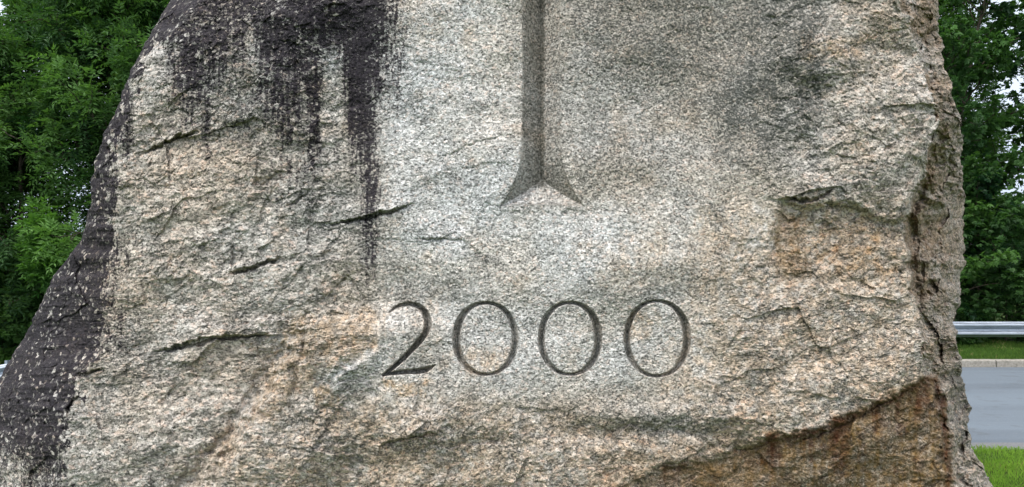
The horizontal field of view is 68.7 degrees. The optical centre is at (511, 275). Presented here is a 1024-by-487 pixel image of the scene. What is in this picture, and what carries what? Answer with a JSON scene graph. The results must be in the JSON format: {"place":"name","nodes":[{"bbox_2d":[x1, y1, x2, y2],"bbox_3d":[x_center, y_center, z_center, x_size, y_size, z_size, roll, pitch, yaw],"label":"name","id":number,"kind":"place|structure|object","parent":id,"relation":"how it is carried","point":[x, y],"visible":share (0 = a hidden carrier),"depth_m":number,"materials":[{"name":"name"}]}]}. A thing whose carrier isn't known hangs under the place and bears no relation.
{"place":"outdoors","nodes":[
{"label":"outdoors","id":0,"kind":"place"},
{"bbox_2d":[0,0,1023,231],"label":"sky","id":1,"kind":"structure","parent":0,"point":[1015,84],"materials":[{"name":"white"}]},
{"bbox_2d":[957,338,1023,358],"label":"verge grass","id":2,"kind":"structure","parent":0,"point":[990,349],"depth_m":14.44,"materials":[{"name":"green plant"}]},
{"bbox_2d":[961,367,1023,442],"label":"road","id":3,"kind":"structure","parent":0,"point":[995,397],"depth_m":9.40,"materials":[{"name":"grey asphalt"}]},
{"bbox_2d":[961,304,1023,486],"bbox_3d":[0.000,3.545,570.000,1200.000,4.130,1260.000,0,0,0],"label":"ground","id":4,"kind":"structure","parent":0,"point":[999,449],"depth_m":6.48,"materials":[{"name":"green plant"}]},
{"bbox_2d":[0,276,48,364],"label":"hedge shrub","id":5,"kind":"object","parent":4,"relation":"on","point":[9,348],"visible":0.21,"depth_m":17.69,"materials":[{"name":"green plant"}]},
{"bbox_2d":[0,72,65,292],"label":"ash tree","id":6,"kind":"object","parent":4,"relation":"on","point":[7,224],"visible":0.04,"depth_m":19.73,"materials":[{"name":"green plant"}]},
{"bbox_2d":[12,194,82,298],"bbox_3d":[-10.948,0.253,17.547,1.553,4.316,1.668,0,0,-17],"label":"young ash","id":7,"kind":"object","parent":4,"relation":"on","point":[38,269],"visible":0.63,"depth_m":17.26,"materials":[{"name":"green plant"}]},
{"bbox_2d":[0,0,108,352],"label":"ash tree","id":8,"kind":"object","parent":4,"relation":"on","point":[14,92],"visible":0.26,"depth_m":18.83,"materials":[{"name":"green plant"}]},
{"bbox_2d":[22,14,124,241],"bbox_3d":[-9.738,-3.461,21.558,7.243,11.493,7.368,0,0,-21],"label":"ash tree","id":9,"kind":"object","parent":4,"relation":"on","point":[89,185],"depth_m":19.09,"materials":[{"name":"green plant"}]},
{"bbox_2d":[0,0,163,295],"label":"ash tree","id":10,"kind":"object","parent":4,"relation":"on","point":[78,15],"visible":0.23,"depth_m":17.63,"materials":[{"name":"green plant"}]},
{"bbox_2d":[76,0,169,204],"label":"ash tree","id":11,"kind":"object","parent":4,"relation":"on","point":[155,16],"depth_m":18.04,"materials":[{"name":"green plant"}]},
{"bbox_2d":[0,0,992,486],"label":"engraved boulder","id":12,"kind":"object","parent":4,"relation":"on","point":[520,244],"visible":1,"depth_m":3.22,"materials":[{"name":"stone"}]},
{"bbox_2d":[0,322,1023,377],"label":"guardrail","id":13,"kind":"object","parent":4,"relation":"on","point":[990,329],"visible":0.09,"depth_m":14.95,"materials":[{"name":"metal"}]},
{"bbox_2d":[938,4,1016,279],"bbox_3d":[11.586,-3.963,22.463,6.392,10.874,4.725,0,0,-19],"label":"maple tree","id":14,"kind":"object","parent":4,"relation":"on","point":[983,92],"depth_m":21.61,"materials":[{"name":"green plant"}]},
{"bbox_2d":[937,0,1023,209],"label":"ash tree","id":15,"kind":"object","parent":4,"relation":"on","point":[1002,138],"visible":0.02,"depth_m":21.45,"materials":[{"name":"green plant"}]},
{"bbox_2d":[938,0,1023,280],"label":"maple tree","id":16,"kind":"object","parent":4,"relation":"on","point":[963,71],"visible":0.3,"depth_m":17.15,"materials":[{"name":"green plant"}]},
{"bbox_2d":[941,0,1023,162],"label":"maple tree","id":17,"kind":"object","parent":4,"relation":"on","point":[1016,127],"visible":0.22,"depth_m":19.12,"materials":[{"name":"green plant"}]},
{"bbox_2d":[953,151,1023,344],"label":"hedge shrub","id":18,"kind":"object","parent":4,"relation":"on","point":[983,262],"visible":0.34,"depth_m":15.77,"materials":[{"name":"green plant"}]},
{"bbox_2d":[961,190,1023,342],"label":"hedge shrub","id":19,"kind":"object","parent":4,"relation":"on","point":[1018,245],"visible":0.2,"depth_m":16.32,"materials":[{"name":"green plant"}]},
{"bbox_2d":[961,359,1023,366],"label":"kerb","id":20,"kind":"structure","parent":4,"relation":"on","point":[992,362],"depth_m":13.15,"materials":[{"name":"concrete"}]},
{"bbox_2d":[970,443,1023,448],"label":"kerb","id":21,"kind":"object","parent":4,"relation":"on","point":[1015,445],"visible":0.04,"depth_m":7.05,"materials":[{"name":"grey concrete"}]},
{"bbox_2d":[971,443,1023,486],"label":"lawn grass","id":22,"kind":"structure","parent":0,"point":[1006,464],"depth_m":6.21,"materials":[{"name":"green plant"}]}
]}

